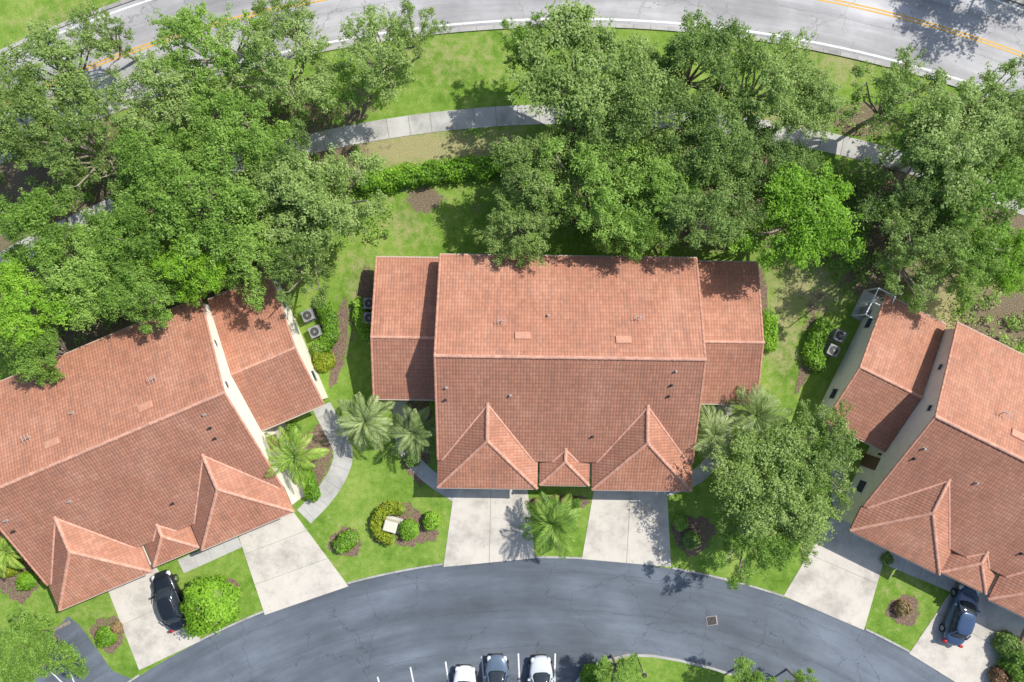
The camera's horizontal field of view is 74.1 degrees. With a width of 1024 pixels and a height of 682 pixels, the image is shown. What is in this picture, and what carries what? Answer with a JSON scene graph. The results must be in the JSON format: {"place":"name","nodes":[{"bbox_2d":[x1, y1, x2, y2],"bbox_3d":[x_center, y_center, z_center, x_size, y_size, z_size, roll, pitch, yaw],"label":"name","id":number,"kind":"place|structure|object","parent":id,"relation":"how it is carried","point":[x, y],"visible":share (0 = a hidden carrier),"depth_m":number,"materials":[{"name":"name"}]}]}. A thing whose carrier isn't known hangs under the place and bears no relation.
{"place":"outdoors","nodes":[
{"label":"outdoors","id":0,"kind":"place"},
{"bbox_2d":[33,616,132,681],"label":"side road","id":1,"kind":"structure","parent":0,"point":[100,670],"depth_m":52.99,"materials":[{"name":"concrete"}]},
{"bbox_2d":[108,564,199,669],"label":"driveway","id":2,"kind":"structure","parent":0,"point":[151,639],"depth_m":52.97,"materials":[{"name":"concrete"}]},
{"bbox_2d":[151,569,188,632],"bbox_3d":[-26.412,20.102,52.242,2.090,1.475,4.770,-20,90,0],"label":"parked car","id":3,"kind":"object","parent":2,"relation":"on","point":[168,596],"visible":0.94,"depth_m":52.00,"materials":[{"name":"black metal"}]},
{"bbox_2d":[178,536,241,572],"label":"path","id":4,"kind":"structure","parent":0,"point":[193,560],"depth_m":52.97,"materials":[{"name":"concrete"}]},
{"bbox_2d":[239,513,347,614],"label":"driveway","id":5,"kind":"structure","parent":0,"point":[291,554],"depth_m":52.97,"materials":[{"name":"concrete"}]},
{"bbox_2d":[443,489,534,566],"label":"driveway","id":6,"kind":"structure","parent":0,"point":[476,526],"depth_m":52.97,"materials":[{"name":"concrete"}]},
{"bbox_2d":[0,0,1023,681],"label":"ground","id":7,"kind":"structure","parent":0,"point":[462,70],"depth_m":53.00,"materials":[{"name":"green plant"}]},
{"bbox_2d":[0,550,39,603],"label":"mulch bed","id":8,"kind":"object","parent":7,"relation":"on","point":[8,586],"visible":0.44,"depth_m":52.98,"materials":[{"name":"brown soil"}]},
{"bbox_2d":[0,310,68,385],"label":"tree","id":9,"kind":"object","parent":7,"relation":"on","point":[24,364],"visible":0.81,"depth_m":47.00,"materials":[{"name":"green plant"}]},
{"bbox_2d":[0,61,77,171],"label":"tree","id":10,"kind":"object","parent":7,"relation":"on","point":[11,141],"visible":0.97,"depth_m":46.17,"materials":[{"name":"green plant"}]},
{"bbox_2d":[0,604,88,681],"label":"tree","id":11,"kind":"object","parent":7,"relation":"on","point":[29,663],"visible":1,"depth_m":47.83,"materials":[{"name":"green plant"}]},
{"bbox_2d":[0,255,94,355],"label":"tree","id":12,"kind":"object","parent":7,"relation":"on","point":[16,317],"visible":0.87,"depth_m":46.10,"materials":[{"name":"green plant"}]},
{"bbox_2d":[0,187,104,274],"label":"tree","id":13,"kind":"object","parent":7,"relation":"on","point":[38,207],"visible":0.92,"depth_m":45.98,"materials":[{"name":"green plant"}]},
{"bbox_2d":[0,17,110,113],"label":"tree","id":14,"kind":"object","parent":7,"relation":"on","point":[41,51],"visible":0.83,"depth_m":46.65,"materials":[{"name":"green plant"}]},
{"bbox_2d":[16,211,127,330],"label":"tree","id":15,"kind":"object","parent":7,"relation":"on","point":[84,274],"visible":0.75,"depth_m":46.08,"materials":[{"name":"green plant"}]},
{"bbox_2d":[18,70,129,204],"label":"tree","id":16,"kind":"object","parent":7,"relation":"on","point":[100,148],"visible":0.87,"depth_m":46.80,"materials":[{"name":"green plant"}]},
{"bbox_2d":[62,0,136,79],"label":"tree","id":17,"kind":"object","parent":7,"relation":"on","point":[115,44],"visible":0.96,"depth_m":47.81,"materials":[{"name":"green plant"}]},
{"bbox_2d":[84,185,178,294],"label":"tree","id":18,"kind":"object","parent":7,"relation":"on","point":[128,219],"visible":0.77,"depth_m":45.95,"materials":[{"name":"green plant"}]},
{"bbox_2d":[95,243,196,334],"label":"tree","id":19,"kind":"object","parent":7,"relation":"on","point":[144,289],"visible":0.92,"depth_m":46.23,"materials":[{"name":"green plant"}]},
{"bbox_2d":[88,47,211,140],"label":"tree","id":20,"kind":"object","parent":7,"relation":"on","point":[173,108],"visible":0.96,"depth_m":46.41,"materials":[{"name":"green plant"}]},
{"bbox_2d":[105,120,201,211],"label":"tree","id":21,"kind":"object","parent":7,"relation":"on","point":[151,172],"visible":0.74,"depth_m":45.59,"materials":[{"name":"green plant"}]},
{"bbox_2d":[0,274,327,610],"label":"duplex house","id":22,"kind":"structure","parent":7,"relation":"on","point":[129,453],"depth_m":48.66,"materials":[{"name":"tile"}]},
{"bbox_2d":[147,223,234,307],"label":"tree","id":23,"kind":"object","parent":7,"relation":"on","point":[176,263],"visible":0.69,"depth_m":46.17,"materials":[{"name":"green plant"}]},
{"bbox_2d":[145,0,266,106],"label":"tree","id":24,"kind":"object","parent":7,"relation":"on","point":[187,26],"visible":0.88,"depth_m":46.54,"materials":[{"name":"green plant"}]},
{"bbox_2d":[146,130,281,270],"bbox_3d":[-20.335,-9.421,48.445,8.203,9.424,9.128,35,90,0],"label":"tree","id":25,"kind":"object","parent":7,"relation":"on","point":[177,211],"visible":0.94,"depth_m":45.22,"materials":[{"name":"green plant"}]},
{"bbox_2d":[218,578,239,590],"bbox_3d":[-22.277,19.707,52.995,2.050,0.030,2.484,0,90,0],"label":"mulch bed","id":26,"kind":"object","parent":7,"relation":"on","point":[233,581],"visible":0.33,"depth_m":52.98,"materials":[{"name":"brown soil"}]},
{"bbox_2d":[179,573,241,639],"bbox_3d":[-23.212,20.223,51.448,4.748,3.104,4.528,0,90,0],"label":"bush","id":27,"kind":"object","parent":26,"relation":"on","point":[210,604],"visible":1,"depth_m":51.03,"materials":[{"name":"green plant"}]},
{"bbox_2d":[178,86,293,190],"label":"tree","id":28,"kind":"object","parent":7,"relation":"on","point":[256,146],"visible":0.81,"depth_m":45.94,"materials":[{"name":"green plant"}]},
{"bbox_2d":[206,220,294,311],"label":"tree","id":29,"kind":"object","parent":7,"relation":"on","point":[253,274],"visible":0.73,"depth_m":46.38,"materials":[{"name":"green plant"}]},
{"bbox_2d":[223,114,311,214],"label":"tree","id":30,"kind":"object","parent":7,"relation":"on","point":[284,150],"visible":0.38,"depth_m":47.19,"materials":[{"name":"green plant"}]},
{"bbox_2d":[207,6,346,113],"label":"tree","id":31,"kind":"object","parent":7,"relation":"on","point":[275,79],"visible":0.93,"depth_m":46.47,"materials":[{"name":"green plant"}]},
{"bbox_2d":[251,0,318,48],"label":"tree","id":32,"kind":"object","parent":7,"relation":"on","point":[260,7],"visible":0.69,"depth_m":47.21,"materials":[{"name":"green plant"}]},
{"bbox_2d":[249,208,335,308],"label":"tree","id":33,"kind":"object","parent":7,"relation":"on","point":[286,273],"visible":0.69,"depth_m":46.30,"materials":[{"name":"green plant"}]},
{"bbox_2d":[233,143,389,280],"bbox_3d":[-13.484,-9.742,48.657,11.230,8.950,9.081,-30,90,0],"label":"tree","id":34,"kind":"object","parent":7,"relation":"on","point":[297,182],"visible":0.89,"depth_m":45.98,"materials":[{"name":"green plant"}]},
{"bbox_2d":[296,423,337,485],"bbox_3d":[-15.417,8.819,52.995,3.146,0.030,5.939,27,90,0],"label":"mulch bed","id":35,"kind":"object","parent":7,"relation":"on","point":[320,440],"visible":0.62,"depth_m":52.98,"materials":[{"name":"brown wood"}]},
{"bbox_2d":[264,426,329,488],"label":"palm tree","id":36,"kind":"object","parent":35,"relation":"on","point":[286,452],"visible":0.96,"depth_m":49.79,"materials":[{"name":"green plant"}]},
{"bbox_2d":[269,155,368,237],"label":"tree","id":37,"kind":"object","parent":7,"relation":"on","point":[337,192],"visible":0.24,"depth_m":47.27,"materials":[{"name":"green plant"}]},
{"bbox_2d":[297,402,352,522],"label":"path","id":38,"kind":"structure","parent":7,"relation":"on","point":[312,511],"depth_m":52.96,"materials":[{"name":"concrete"}]},
{"bbox_2d":[311,296,339,353],"bbox_3d":[-14.477,-1.227,52.436,2.304,1.127,4.872,0,90,0],"label":"hedge","id":39,"kind":"object","parent":7,"relation":"on","point":[328,337],"visible":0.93,"depth_m":52.17,"materials":[{"name":"green plant"}]},
{"bbox_2d":[329,296,347,388],"bbox_3d":[-13.430,0.131,52.995,1.068,0.030,7.397,9,90,0],"label":"mulch bed","id":40,"kind":"object","parent":7,"relation":"on","point":[338,349],"visible":0.89,"depth_m":52.98,"materials":[{"name":"brown soil"}]},
{"bbox_2d":[313,58,386,125],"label":"tree","id":41,"kind":"object","parent":7,"relation":"on","point":[345,80],"visible":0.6,"depth_m":48.17,"materials":[{"name":"green plant"}]},
{"bbox_2d":[335,392,394,451],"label":"palm tree","id":42,"kind":"object","parent":7,"relation":"on","point":[368,421],"visible":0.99,"depth_m":50.12,"materials":[{"name":"green plant"}]},
{"bbox_2d":[333,3,417,109],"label":"tree","id":43,"kind":"object","parent":7,"relation":"on","point":[380,67],"visible":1,"depth_m":46.41,"materials":[{"name":"green plant"}]},
{"bbox_2d":[368,502,439,547],"bbox_3d":[-8.437,14.348,52.995,5.654,0.030,3.599,0,90,0],"label":"mulch bed","id":44,"kind":"object","parent":7,"relation":"on","point":[423,536],"visible":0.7,"depth_m":52.98,"materials":[{"name":"brown soil"}]},
{"bbox_2d":[369,500,406,545],"bbox_3d":[-9.777,13.991,52.517,2.564,0.965,3.547,17,90,0],"label":"hedge","id":45,"kind":"object","parent":44,"relation":"on","point":[383,511],"visible":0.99,"depth_m":52.29,"materials":[{"name":"yellow plant"}]},
{"bbox_2d":[378,0,450,57],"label":"tree","id":46,"kind":"object","parent":7,"relation":"on","point":[414,41],"visible":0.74,"depth_m":48.13,"materials":[{"name":"green plant"}]},
{"bbox_2d":[404,400,431,486],"bbox_3d":[-7.594,7.642,52.995,2.768,0.030,7.650,0,90,0],"label":"mulch bed","id":47,"kind":"object","parent":7,"relation":"on","point":[420,405],"visible":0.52,"depth_m":52.98,"materials":[{"name":"brown soil"}]},
{"bbox_2d":[384,402,435,462],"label":"palm tree","id":48,"kind":"object","parent":47,"relation":"on","point":[419,425],"visible":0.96,"depth_m":50.20,"materials":[{"name":"green plant"}]},
{"bbox_2d":[393,401,459,500],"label":"path","id":49,"kind":"structure","parent":7,"relation":"on","point":[425,472],"depth_m":52.96,"materials":[{"name":"concrete"}]},
{"bbox_2d":[354,153,509,196],"bbox_3d":[-5.737,-13.002,52.129,13.273,1.742,2.432,-7,90,0],"label":"hedge","id":50,"kind":"object","parent":7,"relation":"on","point":[435,171],"visible":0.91,"depth_m":51.90,"materials":[{"name":"green plant"}]},
{"bbox_2d":[0,88,1023,358],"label":"undergrowth","id":51,"kind":"object","parent":7,"relation":"on","point":[684,146],"visible":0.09,"depth_m":52.50,"materials":[{"name":"plant"}]},
{"bbox_2d":[0,23,1023,163],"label":"kerb","id":52,"kind":"structure","parent":7,"relation":"on","point":[678,29],"depth_m":52.90,"materials":[{"name":"concrete"}]},
{"bbox_2d":[472,177,563,267],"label":"tree","id":53,"kind":"object","parent":7,"relation":"on","point":[542,218],"visible":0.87,"depth_m":47.49,"materials":[{"name":"green plant"}]},
{"bbox_2d":[498,9,564,80],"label":"tree","id":54,"kind":"object","parent":7,"relation":"on","point":[519,30],"visible":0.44,"depth_m":47.35,"materials":[{"name":"green plant"}]},
{"bbox_2d":[489,131,585,216],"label":"tree","id":55,"kind":"object","parent":7,"relation":"on","point":[521,164],"visible":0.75,"depth_m":46.42,"materials":[{"name":"green plant"}]},
{"bbox_2d":[518,491,581,559],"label":"palm tree","id":56,"kind":"object","parent":7,"relation":"on","point":[553,533],"visible":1,"depth_m":50.14,"materials":[{"name":"green plant"}]},
{"bbox_2d":[370,253,764,491],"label":"duplex house","id":57,"kind":"structure","parent":7,"relation":"on","point":[608,373],"depth_m":48.76,"materials":[{"name":"tile"}]},
{"bbox_2d":[502,0,678,146],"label":"tree","id":58,"kind":"object","parent":7,"relation":"on","point":[575,32],"visible":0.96,"depth_m":45.36,"materials":[{"name":"green plant"}]},
{"bbox_2d":[519,135,661,258],"bbox_3d":[5.744,-10.225,48.597,10.646,9.073,8.609,6,90,0],"label":"tree","id":59,"kind":"object","parent":7,"relation":"on","point":[599,202],"visible":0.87,"depth_m":45.89,"materials":[{"name":"green plant"}]},
{"bbox_2d":[535,89,645,190],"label":"tree","id":60,"kind":"object","parent":7,"relation":"on","point":[568,148],"visible":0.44,"depth_m":46.48,"materials":[{"name":"green plant"}]},
{"bbox_2d":[592,652,645,681],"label":"tree","id":61,"kind":"object","parent":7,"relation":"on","point":[626,668],"visible":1,"depth_m":48.99,"materials":[{"name":"green plant"}]},
{"bbox_2d":[591,188,682,264],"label":"tree","id":62,"kind":"object","parent":7,"relation":"on","point":[648,236],"visible":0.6,"depth_m":46.95,"materials":[{"name":"green plant"}]},
{"bbox_2d":[587,42,700,166],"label":"tree","id":63,"kind":"object","parent":7,"relation":"on","point":[628,124],"visible":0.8,"depth_m":45.35,"materials":[{"name":"green plant"}]},
{"bbox_2d":[608,148,706,249],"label":"tree","id":64,"kind":"object","parent":7,"relation":"on","point":[655,170],"visible":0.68,"depth_m":46.27,"materials":[{"name":"green plant"}]},
{"bbox_2d":[670,515,716,556],"bbox_3d":[14.126,14.991,52.995,3.373,0.030,3.216,-35,90,0],"label":"mulch bed","id":65,"kind":"object","parent":7,"relation":"on","point":[703,528],"visible":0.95,"depth_m":52.98,"materials":[{"name":"brown soil"}]},
{"bbox_2d":[631,5,761,123],"bbox_3d":[13.041,-18.706,48.838,9.709,8.593,8.034,16,90,0],"label":"tree","id":66,"kind":"object","parent":7,"relation":"on","point":[682,45],"visible":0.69,"depth_m":45.93,"materials":[{"name":"green plant"}]},
{"bbox_2d":[639,85,764,185],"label":"tree","id":67,"kind":"object","parent":7,"relation":"on","point":[706,116],"visible":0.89,"depth_m":45.74,"materials":[{"name":"green plant"}]},
{"bbox_2d":[649,140,767,248],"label":"tree","id":68,"kind":"object","parent":7,"relation":"on","point":[685,212],"visible":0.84,"depth_m":45.95,"materials":[{"name":"green plant"}]},
{"bbox_2d":[692,404,740,466],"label":"palm tree","id":69,"kind":"object","parent":7,"relation":"on","point":[710,442],"visible":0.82,"depth_m":49.96,"materials":[{"name":"green plant"}]},
{"bbox_2d":[730,656,777,681],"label":"tree","id":70,"kind":"object","parent":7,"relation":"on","point":[746,675],"visible":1,"depth_m":49.31,"materials":[{"name":"green plant"}]},
{"bbox_2d":[719,383,793,441],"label":"palm tree","id":71,"kind":"object","parent":7,"relation":"on","point":[749,422],"visible":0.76,"depth_m":49.36,"materials":[{"name":"green plant"}]},
{"bbox_2d":[694,27,829,139],"bbox_3d":[17.464,-17.684,48.769,9.866,8.718,7.977,-2,90,0],"label":"tree","id":72,"kind":"object","parent":7,"relation":"on","point":[755,55],"visible":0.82,"depth_m":46.20,"materials":[{"name":"green plant"}]},
{"bbox_2d":[712,492,816,590],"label":"tree","id":73,"kind":"object","parent":7,"relation":"on","point":[773,546],"visible":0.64,"depth_m":47.66,"materials":[{"name":"green plant"}]},
{"bbox_2d":[762,308,778,351],"bbox_3d":[19.927,-0.834,52.437,1.546,1.127,3.575,0,90,0],"label":"hedge","id":74,"kind":"object","parent":7,"relation":"on","point":[770,324],"visible":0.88,"depth_m":52.20,"materials":[{"name":"green plant"}]},
{"bbox_2d":[700,418,844,554],"bbox_3d":[18.062,10.199,49.199,8.867,7.864,9.867,-22,90,0],"label":"tree","id":75,"kind":"object","parent":7,"relation":"on","point":[758,513],"visible":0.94,"depth_m":46.54,"materials":[{"name":"green plant"}]},
{"bbox_2d":[724,119,825,215],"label":"tree","id":76,"kind":"object","parent":7,"relation":"on","point":[793,153],"visible":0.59,"depth_m":47.04,"materials":[{"name":"green plant"}]},
{"bbox_2d":[716,160,867,269],"bbox_3d":[19.097,-8.513,48.853,9.973,8.554,7.587,-8,90,0],"label":"tree","id":77,"kind":"object","parent":7,"relation":"on","point":[802,244],"visible":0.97,"depth_m":45.82,"materials":[{"name":"green plant"}]},
{"bbox_2d":[751,427,836,513],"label":"tree","id":78,"kind":"object","parent":7,"relation":"on","point":[819,444],"visible":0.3,"depth_m":47.24,"materials":[{"name":"green plant"}]},
{"bbox_2d":[768,481,836,567],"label":"tree","id":79,"kind":"object","parent":7,"relation":"on","point":[805,558],"visible":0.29,"depth_m":48.03,"materials":[{"name":"green plant"}]},
{"bbox_2d":[763,67,856,141],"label":"tree","id":80,"kind":"object","parent":7,"relation":"on","point":[831,101],"visible":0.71,"depth_m":46.81,"materials":[{"name":"green plant"}]},
{"bbox_2d":[794,313,825,393],"bbox_3d":[23.475,1.069,52.995,1.248,0.030,6.857,18,90,0],"label":"mulch bed","id":81,"kind":"object","parent":7,"relation":"on","point":[804,373],"visible":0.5,"depth_m":52.98,"materials":[{"name":"brown soil"}]},
{"bbox_2d":[801,316,833,373],"bbox_3d":[23.619,0.283,52.407,2.192,1.185,4.503,6,90,0],"label":"hedge","id":82,"kind":"object","parent":81,"relation":"on","point":[815,342],"visible":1,"depth_m":52.18,"materials":[{"name":"green plant"}]},
{"bbox_2d":[765,397,863,511],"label":"tree","id":83,"kind":"object","parent":7,"relation":"on","point":[840,448],"visible":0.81,"depth_m":47.35,"materials":[{"name":"green plant"}]},
{"bbox_2d":[849,42,951,148],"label":"tree","id":84,"kind":"object","parent":7,"relation":"on","point":[895,79],"visible":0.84,"depth_m":46.46,"materials":[{"name":"green plant"}]},
{"bbox_2d":[849,119,966,243],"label":"tree","id":85,"kind":"object","parent":7,"relation":"on","point":[923,181],"visible":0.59,"depth_m":46.89,"materials":[{"name":"green plant"}]},
{"bbox_2d":[816,293,1023,617],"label":"duplex house","id":86,"kind":"structure","parent":7,"relation":"on","point":[935,418],"depth_m":49.24,"materials":[{"name":"tile"}]},
{"bbox_2d":[872,192,983,314],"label":"tree","id":87,"kind":"object","parent":7,"relation":"on","point":[946,239],"visible":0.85,"depth_m":46.39,"materials":[{"name":"green plant"}]},
{"bbox_2d":[875,70,1021,223],"bbox_3d":[30.123,-13.383,48.500,8.652,9.310,9.628,22,90,0],"label":"tree","id":88,"kind":"object","parent":7,"relation":"on","point":[990,124],"visible":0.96,"depth_m":45.32,"materials":[{"name":"green plant"}]},
{"bbox_2d":[922,221,1013,312],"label":"tree","id":89,"kind":"object","parent":7,"relation":"on","point":[973,273],"visible":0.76,"depth_m":46.83,"materials":[{"name":"green plant"}]},
{"bbox_2d":[914,134,1023,274],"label":"tree","id":90,"kind":"object","parent":7,"relation":"on","point":[1010,185],"visible":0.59,"depth_m":45.74,"materials":[{"name":"green plant"}]},
{"bbox_2d":[939,54,1023,148],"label":"tree","id":91,"kind":"object","parent":7,"relation":"on","point":[993,86],"visible":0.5,"depth_m":46.60,"materials":[{"name":"green plant"}]},
{"bbox_2d":[963,216,1023,297],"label":"tree","id":92,"kind":"object","parent":7,"relation":"on","point":[1010,277],"visible":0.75,"depth_m":46.94,"materials":[{"name":"green plant"}]},
{"bbox_2d":[972,110,1023,191],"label":"tree","id":93,"kind":"object","parent":7,"relation":"on","point":[1017,142],"visible":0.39,"depth_m":46.32,"materials":[{"name":"green plant"}]},
{"bbox_2d":[1019,630,1023,647],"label":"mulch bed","id":94,"kind":"object","parent":7,"relation":"on","point":[1021,637],"visible":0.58,"depth_m":52.98,"materials":[{"name":"brown wood"}]},
{"bbox_2d":[990,630,1022,659],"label":"bush","id":95,"kind":"object","parent":94,"relation":"on","point":[1006,643],"visible":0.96,"depth_m":52.05,"materials":[{"name":"green plant"}]},
{"bbox_2d":[0,0,1023,157],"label":"road","id":96,"kind":"structure","parent":0,"point":[960,57],"depth_m":52.99,"materials":[{"name":"grey asphalt"}]},
{"bbox_2d":[2,18,1003,154],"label":"road edge line","id":97,"kind":"object","parent":96,"relation":"on","point":[669,22],"visible":0.37,"depth_m":52.99,"materials":[{"name":"white paint"}]},
{"bbox_2d":[0,104,1023,263],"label":"pavement","id":98,"kind":"structure","parent":0,"point":[440,121],"depth_m":52.97,"materials":[{"name":"concrete"}]},
{"bbox_2d":[133,558,954,681],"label":"road","id":99,"kind":"structure","parent":0,"point":[427,623],"depth_m":52.99,"materials":[{"name":"grey asphalt"}]},
{"bbox_2d":[483,653,509,681],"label":"parked car","id":100,"kind":"object","parent":99,"relation":"on","point":[496,667],"visible":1,"depth_m":52.14,"materials":[{"name":"blue metal"}]},
{"bbox_2d":[528,654,554,681],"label":"parked car","id":101,"kind":"object","parent":99,"relation":"on","point":[540,667],"visible":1,"depth_m":52.07,"materials":[{"name":"silver metal"}]},
{"bbox_2d":[575,653,737,681],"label":"traffic island kerb","id":102,"kind":"structure","parent":99,"relation":"on","point":[666,658],"depth_m":52.90,"materials":[{"name":"concrete"}]},
{"bbox_2d":[580,657,746,681],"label":"island grass","id":103,"kind":"structure","parent":102,"relation":"on","point":[658,670],"depth_m":52.89,"materials":[{"name":"green plant"}]},
{"bbox_2d":[582,491,670,566],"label":"driveway","id":104,"kind":"structure","parent":0,"point":[610,533],"depth_m":52.97,"materials":[{"name":"concrete"}]},
{"bbox_2d":[784,518,886,629],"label":"driveway","id":105,"kind":"structure","parent":0,"point":[832,589],"depth_m":52.97,"materials":[{"name":"concrete"}]},
{"bbox_2d":[889,551,955,590],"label":"path","id":106,"kind":"structure","parent":0,"point":[945,582],"depth_m":52.97,"materials":[{"name":"concrete"}]},
{"bbox_2d":[909,582,1023,681],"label":"driveway","id":107,"kind":"structure","parent":0,"point":[974,658],"depth_m":52.97,"materials":[{"name":"concrete"}]},
{"bbox_2d":[939,584,979,647],"bbox_3d":[34.651,21.207,52.242,2.090,1.475,4.820,18,90,0],"label":"parked car","id":108,"kind":"object","parent":107,"relation":"on","point":[956,626],"visible":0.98,"depth_m":52.09,"materials":[{"name":"blue metal"}]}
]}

